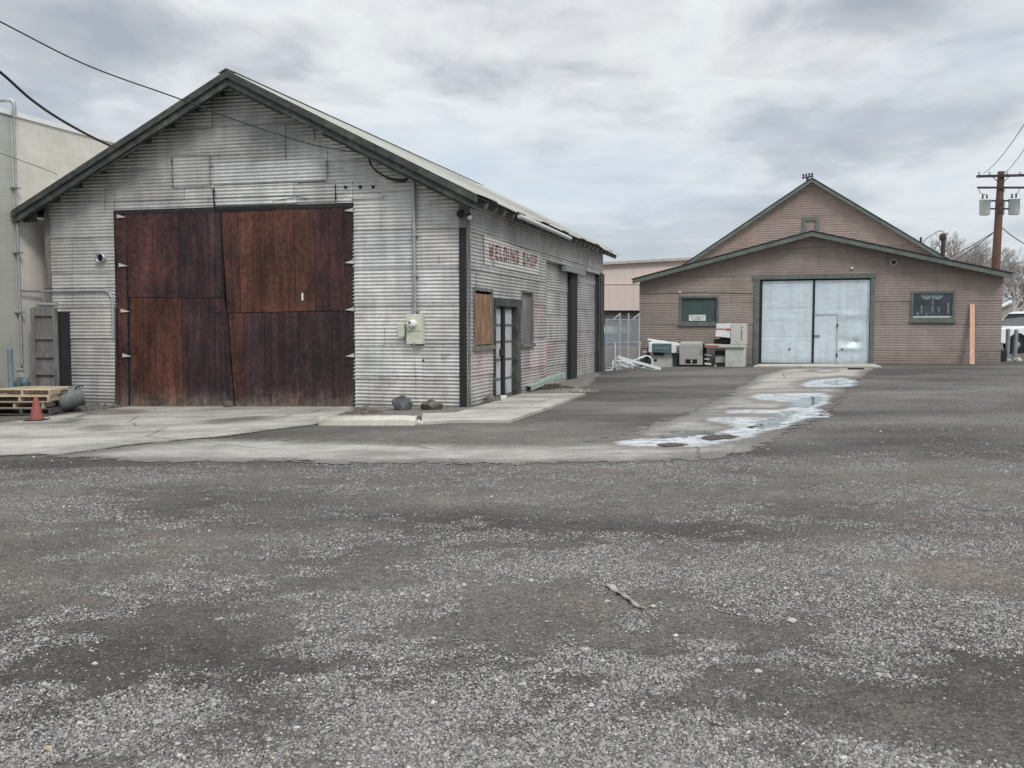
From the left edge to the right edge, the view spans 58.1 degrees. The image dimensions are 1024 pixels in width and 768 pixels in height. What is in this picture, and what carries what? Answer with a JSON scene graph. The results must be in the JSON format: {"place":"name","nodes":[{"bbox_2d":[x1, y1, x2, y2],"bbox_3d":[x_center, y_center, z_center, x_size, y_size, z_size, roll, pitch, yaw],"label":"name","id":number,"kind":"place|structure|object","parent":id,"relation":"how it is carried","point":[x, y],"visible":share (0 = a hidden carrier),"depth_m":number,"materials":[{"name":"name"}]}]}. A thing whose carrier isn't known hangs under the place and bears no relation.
{"place":"outdoors","nodes":[
{"label":"outdoors","id":0,"kind":"place"},
{"bbox_2d":[422,393,584,424],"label":"concrete path","id":1,"kind":"structure","parent":0,"point":[513,408],"depth_m":17.13,"materials":[{"name":"grey concrete"}]},
{"bbox_2d":[0,344,1023,767],"bbox_3d":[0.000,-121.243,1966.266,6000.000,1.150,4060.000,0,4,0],"label":"gravel ground","id":2,"kind":"structure","parent":0,"point":[910,408],"depth_m":6.05,"materials":[{"name":"grey gravel"}]},
{"bbox_2d":[0,410,91,421],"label":"dirt strip","id":3,"kind":"object","parent":2,"relation":"on","point":[3,418],"visible":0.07,"depth_m":18.31,"materials":[{"name":"soil"}]},
{"bbox_2d":[7,348,14,410],"bbox_3d":[-10.429,-0.022,19.183,0.113,1.448,0.116,0,4,0],"label":"bollard","id":4,"kind":"object","parent":3,"relation":"on","point":[10,367],"visible":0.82,"depth_m":19.12,"materials":[{"name":"metal"}]},
{"bbox_2d":[14,367,30,386],"bbox_3d":[-10.380,0.103,19.537,0.475,0.952,0.304,1,4,14],"label":"gas meter","id":5,"kind":"object","parent":3,"relation":"on","point":[23,381],"visible":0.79,"depth_m":19.42,"materials":[{"name":"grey metal"}]},
{"bbox_2d":[0,406,73,414],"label":"pallet","id":6,"kind":"object","parent":3,"relation":"on","point":[27,411],"visible":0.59,"depth_m":18.63,"materials":[{"name":"brown wood"}]},
{"bbox_2d":[0,400,56,407],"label":"pallet","id":7,"kind":"object","parent":6,"relation":"on","point":[42,404],"visible":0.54,"depth_m":18.57,"materials":[{"name":"brown wood"}]},
{"bbox_2d":[0,392,59,401],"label":"pallet","id":8,"kind":"object","parent":7,"relation":"on","point":[54,397],"visible":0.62,"depth_m":18.51,"materials":[{"name":"brown wood"}]},
{"bbox_2d":[0,386,70,395],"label":"pallet","id":9,"kind":"object","parent":8,"relation":"on","point":[33,390],"visible":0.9,"depth_m":18.69,"materials":[{"name":"brown wood"}]},
{"bbox_2d":[30,302,71,397],"bbox_3d":[-10.145,-0.633,20.357,0.662,2.325,0.506,1,4,9],"label":"wooden frame panel","id":10,"kind":"object","parent":3,"relation":"on","point":[50,345],"visible":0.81,"depth_m":20.14,"materials":[{"name":"grey wood"}]},
{"bbox_2d":[55,384,85,410],"bbox_3d":[-9.151,0.277,19.035,0.584,0.556,0.480,-3,5,-42],"label":"rubbish bin","id":11,"kind":"object","parent":3,"relation":"on","point":[73,396],"visible":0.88,"depth_m":18.90,"materials":[{"name":"grey metal"}]},
{"bbox_2d":[43,745,52,750],"bbox_3d":[-1.794,1.408,3.565,0.033,0.019,0.032,-3,5,-42],"label":"loose stone","id":12,"kind":"object","parent":2,"relation":"on","point":[48,747],"visible":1,"depth_m":3.56,"materials":[{"name":"beige stone"}]},
{"bbox_2d":[0,98,118,387],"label":"block building","id":13,"kind":"structure","parent":2,"relation":"on","point":[61,150],"depth_m":20.42,"materials":[{"name":"paint"}]},
{"bbox_2d":[0,153,57,174],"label":"thin wire","id":14,"kind":"object","parent":13,"relation":"attached to","point":[29,163],"visible":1,"depth_m":18.25,"materials":[{"name":"grey metal"}]},
{"bbox_2d":[73,402,126,410],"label":"soil bank","id":15,"kind":"structure","parent":2,"relation":"on","point":[92,406],"depth_m":19.74,"materials":[{"name":"soil"}]},
{"bbox_2d":[0,405,358,455],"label":"concrete apron","id":16,"kind":"object","parent":2,"relation":"on","point":[99,429],"visible":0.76,"depth_m":15.87,"materials":[{"name":"grey concrete"}]},
{"bbox_2d":[23,396,49,420],"bbox_3d":[-8.928,0.462,17.300,0.340,0.460,0.340,0,4,0],"label":"traffic cone","id":17,"kind":"object","parent":16,"relation":"on","point":[36,414],"visible":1,"depth_m":17.23,"materials":[{"name":"plastic"}]},
{"bbox_2d":[318,415,416,425],"bbox_3d":[-2.422,0.626,15.471,1.733,0.208,0.303,1,4,10],"label":"kerb block","id":18,"kind":"object","parent":16,"relation":"on","point":[366,420],"depth_m":15.36,"materials":[{"name":"concrete"}]},
{"bbox_2d":[11,68,622,407],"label":"corrugated shed","id":19,"kind":"structure","parent":2,"relation":"on","point":[196,255],"depth_m":19.38,"materials":[{"name":"grey metal"}]},
{"bbox_2d":[0,71,110,145],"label":"overhead cable","id":20,"kind":"object","parent":19,"relation":"on","point":[42,107],"visible":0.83,"depth_m":19.27,"materials":[{"name":"black rubber"}]},
{"bbox_2d":[115,212,233,405],"bbox_3d":[-7.324,-1.583,19.836,2.896,4.234,0.100,1,4,13],"label":"door leaf","id":21,"kind":"structure","parent":19,"relation":"in","point":[173,326],"depth_m":19.81,"materials":[{"name":"brown wood"}]},
{"bbox_2d":[0,21,355,151],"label":"overhead cable","id":22,"kind":"object","parent":19,"relation":"attached to","point":[165,93],"visible":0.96,"depth_m":15.39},
{"bbox_2d":[221,207,353,406],"bbox_3d":[-4.666,-1.545,19.213,2.977,4.167,0.100,1,4,13],"label":"door leaf","id":23,"kind":"structure","parent":19,"relation":"in","point":[288,350],"depth_m":19.18,"materials":[{"name":"brown wood"}]},
{"bbox_2d":[471,287,496,349],"bbox_3d":[-0.620,-1.361,19.202,0.200,1.278,1.336,1,4,17],"label":"window","id":24,"kind":"structure","parent":19,"relation":"in","point":[482,301],"depth_m":19.16,"materials":[{"name":"brown wood"}]},
{"bbox_2d":[496,306,511,397],"bbox_3d":[-0.207,-0.678,20.726,0.110,2.168,1.494,1,4,17],"label":"side door","id":25,"kind":"structure","parent":19,"relation":"in","point":[503,314],"depth_m":20.65,"materials":[{"name":"grey wood"}]},
{"bbox_2d":[521,290,535,346],"bbox_3d":[0.338,-1.583,22.398,0.210,1.361,1.129,1,4,17],"label":"window","id":26,"kind":"structure","parent":19,"relation":"in","point":[527,309],"depth_m":22.53,"materials":[{"name":"grey wood"}]},
{"bbox_2d":[546,261,567,383],"bbox_3d":[1.186,-1.636,25.634,0.038,3.568,3.072,1,4,17],"label":"sliding door","id":27,"kind":"structure","parent":19,"relation":"in","point":[556,345],"depth_m":25.82,"materials":[{"name":"grey metal"}]},
{"bbox_2d":[577,271,595,376],"bbox_3d":[2.319,-1.868,29.349,0.038,3.568,3.223,1,4,17],"label":"sliding door","id":28,"kind":"structure","parent":19,"relation":"in","point":[586,283],"depth_m":29.51,"materials":[{"name":"grey metal"}]},
{"bbox_2d":[348,405,382,413],"bbox_3d":[-2.786,0.497,17.587,0.663,0.215,0.478,-1,4,-20],"label":"earth heap","id":29,"kind":"object","parent":2,"relation":"on","point":[365,409],"visible":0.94,"depth_m":17.50,"materials":[{"name":"soil"}]},
{"bbox_2d":[415,420,423,424],"bbox_3d":[-1.535,0.645,15.220,0.157,0.119,0.107,0,4,0],"label":"concrete chunk","id":30,"kind":"object","parent":2,"relation":"on","point":[418,422],"visible":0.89,"depth_m":15.18,"materials":[{"name":"grey concrete"}]},
{"bbox_2d":[41,368,873,465],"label":"concrete drive","id":31,"kind":"structure","parent":2,"relation":"on","point":[759,399],"depth_m":12.54,"materials":[{"name":"grey concrete"}]},
{"bbox_2d":[658,443,688,446],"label":"mud island","id":32,"kind":"structure","parent":31,"relation":"on","point":[670,444],"depth_m":12.06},
{"bbox_2d":[659,430,716,437],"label":"puddle","id":33,"kind":"object","parent":31,"relation":"on","point":[689,433],"visible":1,"depth_m":13.20,"materials":[{"name":"liquid"}]},
{"bbox_2d":[698,434,739,439],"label":"mud island","id":34,"kind":"structure","parent":33,"relation":"on","point":[723,436],"depth_m":12.74,"materials":[{"name":"soil"}]},
{"bbox_2d":[755,411,795,428],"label":"puddle","id":35,"kind":"object","parent":31,"relation":"on","point":[775,423],"visible":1,"depth_m":14.68,"materials":[{"name":"liquid"}]},
{"bbox_2d":[780,396,824,406],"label":"puddle","id":36,"kind":"object","parent":31,"relation":"on","point":[805,402],"visible":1,"depth_m":18.07,"materials":[{"name":"liquid"}]},
{"bbox_2d":[825,380,854,384],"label":"puddle","id":37,"kind":"object","parent":31,"relation":"on","point":[837,382],"visible":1,"depth_m":23.54,"materials":[{"name":"liquid"}]},
{"bbox_2d":[342,372,602,416],"bbox_3d":[0.746,0.062,24.602,4.402,0.138,20.099,2,4,25],"label":"planting strip","id":38,"kind":"object","parent":2,"relation":"on","point":[582,381],"visible":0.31,"depth_m":18.55,"materials":[{"name":"grey soil"}]},
{"bbox_2d":[391,395,412,410],"bbox_3d":[-2.163,0.407,18.087,0.397,0.379,0.330,-2,4,-31],"label":"boulder","id":39,"kind":"object","parent":38,"relation":"on","point":[401,403],"visible":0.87,"depth_m":17.99,"materials":[{"name":"grey stone"}]},
{"bbox_2d":[421,399,442,409],"bbox_3d":[-1.571,0.442,18.071,0.406,0.286,0.367,-3,5,-41],"label":"boulder","id":40,"kind":"object","parent":38,"relation":"on","point":[430,404],"visible":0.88,"depth_m":17.95,"materials":[{"name":"brown stone"}]},
{"bbox_2d":[482,394,501,403],"bbox_3d":[-0.458,0.333,19.378,0.714,0.228,0.481,0,4,0],"label":"rubble heap","id":41,"kind":"object","parent":38,"relation":"on","point":[489,398],"visible":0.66,"depth_m":19.28,"materials":[{"name":"brown stone"}]},
{"bbox_2d":[526,372,565,390],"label":"timber beam","id":42,"kind":"structure","parent":38,"relation":"on","point":[543,381],"depth_m":23.49,"materials":[{"name":"green wood"}]},
{"bbox_2d":[535,383,573,389],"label":"leaf litter","id":43,"kind":"object","parent":38,"relation":"on","point":[550,386],"visible":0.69,"depth_m":23.15,"materials":[{"name":"plant"}]},
{"bbox_2d":[545,388,598,392],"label":"leaf litter","id":44,"kind":"object","parent":38,"relation":"on","point":[570,390],"visible":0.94,"depth_m":22.25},
{"bbox_2d":[604,333,618,343],"bbox_3d":[3.935,-1.837,37.243,0.790,0.411,1.630,0,4,0],"label":"storage container","id":45,"kind":"object","parent":2,"relation":"on","point":[612,339],"visible":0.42,"depth_m":36.45,"materials":[{"name":"grey metal"}]},
{"bbox_2d":[604,324,632,332],"bbox_3d":[4.311,-2.335,38.930,1.310,0.362,2.060,0,4,0],"label":"covered trailer","id":46,"kind":"object","parent":2,"relation":"on","point":[613,328],"visible":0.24,"depth_m":37.93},
{"bbox_2d":[604,346,637,365],"bbox_3d":[4.162,-1.073,35.653,1.542,0.766,0.100,0,4,0],"label":"sheet stack","id":47,"kind":"object","parent":2,"relation":"on","point":[622,352],"depth_m":35.60,"materials":[{"name":"grey metal"}]},
{"bbox_2d":[605,313,639,368],"bbox_3d":[4.064,-1.583,33.771,0.070,2.026,2.161,3,5,42],"label":"chain link fence","id":48,"kind":"object","parent":2,"relation":"on","point":[609,365],"visible":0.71,"depth_m":33.73,"materials":[{"name":"metal"}]},
{"bbox_2d":[605,583,646,608],"bbox_3d":[0.659,1.239,5.396,0.064,0.026,0.512,-1,4,-15],"label":"torn strap","id":49,"kind":"object","parent":2,"relation":"on","point":[612,587],"visible":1,"depth_m":5.40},
{"bbox_2d":[612,367,648,370],"bbox_3d":[4.075,-0.499,31.638,1.304,0.188,0.826,0,4,0],"label":"scrap rubbish","id":50,"kind":"object","parent":2,"relation":"on","point":[630,369],"visible":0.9,"depth_m":31.51,"materials":[{"name":"grey metal"}]},
{"bbox_2d":[617,356,660,369],"bbox_3d":[4.405,-0.735,31.921,1.514,0.497,0.100,0,4,3],"label":"scrap bar","id":51,"kind":"object","parent":2,"relation":"on","point":[638,362],"visible":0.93,"depth_m":31.87,"materials":[{"name":"white metal"}]},
{"bbox_2d":[640,354,649,363],"bbox_3d":[5.092,-0.909,35.228,0.348,0.435,0.300,1,4,18],"label":"dark crate","id":52,"kind":"object","parent":2,"relation":"on","point":[643,359],"visible":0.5,"depth_m":35.11,"materials":[{"name":"black plastic"}]},
{"bbox_2d":[603,257,692,345],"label":"warehouse","id":53,"kind":"structure","parent":2,"relation":"on","point":[621,293],"depth_m":57.72,"materials":[{"name":"beige metal"}]},
{"bbox_2d":[638,342,677,366],"bbox_3d":[5.435,-1.089,34.294,1.385,0.940,1.040,1,4,18],"label":"console machine","id":54,"kind":"object","parent":2,"relation":"on","point":[663,352],"visible":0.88,"depth_m":33.85,"materials":[{"name":"grey metal"}]},
{"bbox_2d":[647,338,679,344],"bbox_3d":[5.617,-1.548,34.002,1.239,0.272,0.277,1,4,11],"label":"white rail","id":55,"kind":"object","parent":54,"relation":"on","point":[653,340],"visible":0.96,"depth_m":34.02,"materials":[{"name":"metal"}]},
{"bbox_2d":[673,353,678,365],"bbox_3d":[6.066,-0.912,34.541,0.348,0.493,0.600,1,4,18],"label":"dark motor box","id":56,"kind":"object","parent":2,"relation":"on","point":[675,359],"visible":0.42,"depth_m":34.23,"materials":[{"name":"blue metal"}]},
{"bbox_2d":[679,342,706,366],"bbox_3d":[6.711,-1.105,34.151,0.899,0.914,0.920,1,4,18],"label":"grey cabinet","id":57,"kind":"object","parent":2,"relation":"on","point":[691,354],"visible":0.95,"depth_m":33.75,"materials":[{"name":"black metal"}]},
{"bbox_2d":[705,324,747,366],"bbox_3d":[7.818,-1.422,33.650,1.436,1.566,1.050,1,4,18],"label":"machine tool","id":58,"kind":"object","parent":2,"relation":"on","point":[733,354],"visible":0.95,"depth_m":33.19,"materials":[{"name":"grey metal"}]},
{"bbox_2d":[754,669,762,672],"bbox_3d":[1.126,1.313,4.213,0.039,0.020,0.029,0,4,0],"label":"loose stone","id":59,"kind":"object","parent":2,"relation":"on","point":[758,671],"visible":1,"depth_m":4.20,"materials":[{"name":"white stone"}]},
{"bbox_2d":[787,618,796,622],"bbox_3d":[1.490,1.258,4.910,0.049,0.027,0.042,0,4,0],"label":"loose stone","id":60,"kind":"object","parent":2,"relation":"on","point":[791,620],"visible":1,"depth_m":4.90,"materials":[{"name":"white stone"}]},
{"bbox_2d":[802,173,813,180],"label":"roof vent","id":61,"kind":"object","parent":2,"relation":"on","point":[807,177],"visible":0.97,"depth_m":74.04,"materials":[{"name":"grey metal"}]},
{"bbox_2d":[753,364,881,367],"bbox_3d":[10.761,-0.633,32.469,4.308,0.151,2.041,2,4,25],"label":"door sill slab","id":62,"kind":"structure","parent":2,"relation":"on","point":[822,365],"depth_m":32.14,"materials":[{"name":"concrete"}]},
{"bbox_2d":[632,177,1012,364],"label":"brown building","id":63,"kind":"structure","parent":2,"relation":"on","point":[812,270],"depth_m":33.84,"materials":[{"name":"paint"}]},
{"bbox_2d":[678,296,718,325],"bbox_3d":[7.105,-2.774,35.014,1.530,1.134,0.140,1,4,18],"label":"window","id":64,"kind":"structure","parent":63,"relation":"in","point":[693,310],"depth_m":35.04,"materials":[{"name":"glass"}]},
{"bbox_2d":[761,281,812,362],"bbox_3d":[10.165,-2.299,34.078,1.783,3.036,0.058,1,4,18],"label":"door leaf","id":65,"kind":"structure","parent":63,"relation":"in","point":[787,306],"depth_m":34.10,"materials":[{"name":"white metal"}]},
{"bbox_2d":[802,217,818,232],"bbox_3d":[12.709,-5.885,39.285,0.665,2.447,0.050,1,4,18],"label":"blind window frame","id":66,"kind":"structure","parent":63,"relation":"in","point":[804,219],"depth_m":39.21,"materials":[{"name":"grey paint"}]},
{"bbox_2d":[814,280,869,363],"bbox_3d":[11.978,-2.269,33.517,1.897,3.046,0.131,1,4,14],"label":"door leaf","id":67,"kind":"structure","parent":63,"relation":"in","point":[842,307],"depth_m":33.50,"materials":[{"name":"white metal"}]},
{"bbox_2d":[910,291,955,322],"bbox_3d":[14.835,-2.720,32.501,1.477,1.112,0.140,1,4,18],"label":"window","id":68,"kind":"structure","parent":63,"relation":"in","point":[926,306],"depth_m":32.51,"materials":[{"name":"black glass"}]},
{"bbox_2d":[922,229,948,242],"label":"street lamp","id":69,"kind":"object","parent":2,"relation":"on","point":[945,232],"visible":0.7,"depth_m":59.47,"materials":[{"name":"grey metal"}]},
{"bbox_2d":[928,230,979,260],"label":"bare tree","id":70,"kind":"object","parent":2,"relation":"on","point":[955,251],"visible":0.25,"depth_m":65.62,"materials":[{"name":"brown plant"}]},
{"bbox_2d":[924,238,1006,283],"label":"bare tree","id":71,"kind":"object","parent":2,"relation":"on","point":[987,252],"visible":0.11,"depth_m":69.23,"materials":[{"name":"brown plant"}]},
{"bbox_2d":[970,304,974,363],"bbox_3d":[15.967,-1.732,31.978,0.150,2.096,0.390,1,4,18],"label":"timber plank","id":72,"kind":"object","parent":2,"relation":"on","point":[972,333],"visible":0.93,"depth_m":31.96,"materials":[{"name":"wood"}]},
{"bbox_2d":[940,240,1020,288],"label":"bare tree","id":73,"kind":"object","parent":2,"relation":"on","point":[970,258],"visible":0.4,"depth_m":60.58,"materials":[{"name":"brown plant"}]},
{"bbox_2d":[969,245,1022,273],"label":"bare tree","id":74,"kind":"object","parent":2,"relation":"on","point":[1007,255],"visible":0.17,"depth_m":65.46,"materials":[{"name":"brown plant"}]},
{"bbox_2d":[976,171,1023,269],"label":"utility pole","id":75,"kind":"object","parent":2,"relation":"on","point":[1013,208],"visible":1,"depth_m":42.31,"materials":[{"name":"brown wood"}]},
{"bbox_2d":[949,232,992,257],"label":"overhead cable","id":76,"kind":"object","parent":75,"relation":"attached to","point":[973,244],"visible":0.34,"depth_m":47.10,"materials":[{"name":"grey rubber"}]},
{"bbox_2d":[955,232,993,259],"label":"overhead cable","id":77,"kind":"object","parent":75,"relation":"attached to","point":[975,246],"visible":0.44,"depth_m":46.66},
{"bbox_2d":[983,125,1023,173],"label":"overhead cable","id":78,"kind":"object","parent":75,"relation":"attached to","point":[1007,148],"visible":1,"depth_m":28.29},
{"bbox_2d":[1000,350,1006,361],"bbox_3d":[17.581,-1.013,33.151,0.300,0.420,0.300,0,4,0],"label":"dark drum box","id":79,"kind":"object","parent":2,"relation":"on","point":[1003,356],"visible":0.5,"depth_m":33.00,"materials":[{"name":"black metal"}]},
{"bbox_2d":[986,255,1023,311],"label":"bare tree","id":80,"kind":"object","parent":2,"relation":"on","point":[1015,304],"visible":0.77,"depth_m":58.11,"materials":[{"name":"brown plant"}]},
{"bbox_2d":[1005,328,1010,360],"bbox_3d":[18.275,-1.437,33.977,0.280,1.238,0.280,0,4,0],"label":"bollard","id":81,"kind":"object","parent":2,"relation":"on","point":[1007,345],"visible":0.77,"depth_m":33.91,"materials":[{"name":"grey metal"}]},
{"bbox_2d":[1001,311,1023,353],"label":"pickup truck","id":82,"kind":"object","parent":2,"relation":"on","point":[1012,321],"visible":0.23,"depth_m":40.30,"materials":[{"name":"white paint"}]},
{"bbox_2d":[1003,261,1023,310],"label":"bare tree","id":83,"kind":"object","parent":2,"relation":"on","point":[1010,290],"visible":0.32,"depth_m":64.20,"materials":[{"name":"brown plant"}]},
{"bbox_2d":[1003,265,1023,300],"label":"bare tree","id":84,"kind":"object","parent":2,"relation":"on","point":[1013,286],"visible":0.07,"depth_m":69.85,"materials":[{"name":"brown plant"}]},
{"bbox_2d":[1011,329,1018,359],"bbox_3d":[18.868,-1.462,34.576,0.280,1.196,0.280,0,4,0],"label":"bollard","id":85,"kind":"object","parent":2,"relation":"on","point":[1015,343],"visible":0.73,"depth_m":34.52,"materials":[{"name":"grey metal"}]},
{"bbox_2d":[1014,357,1021,361],"bbox_3d":[18.157,-0.868,33.032,0.294,0.182,0.207,0,4,0],"label":"loose stone","id":86,"kind":"object","parent":2,"relation":"on","point":[1017,359],"visible":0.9,"depth_m":32.97,"materials":[{"name":"stone"}]},
{"bbox_2d":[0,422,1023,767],"bbox_3d":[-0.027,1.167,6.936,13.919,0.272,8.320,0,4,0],"label":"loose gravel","id":87,"kind":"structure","parent":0,"point":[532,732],"depth_m":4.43,"materials":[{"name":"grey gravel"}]},
{"bbox_2d":[0,0,1023,296],"label":"sky","id":88,"kind":"structure","parent":0,"point":[642,129],"materials":[{"name":"grey"}]},
{"bbox_2d":[1002,297,1021,306],"bbox_3d":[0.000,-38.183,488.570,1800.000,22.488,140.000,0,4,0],"label":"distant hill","id":89,"kind":"structure","parent":0,"point":[1004,300],"depth_m":511.21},
{"bbox_2d":[1002,299,1022,318],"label":"house","id":90,"kind":"structure","parent":0,"point":[1007,309],"depth_m":79.75,"materials":[{"name":"white paint"}]}
]}

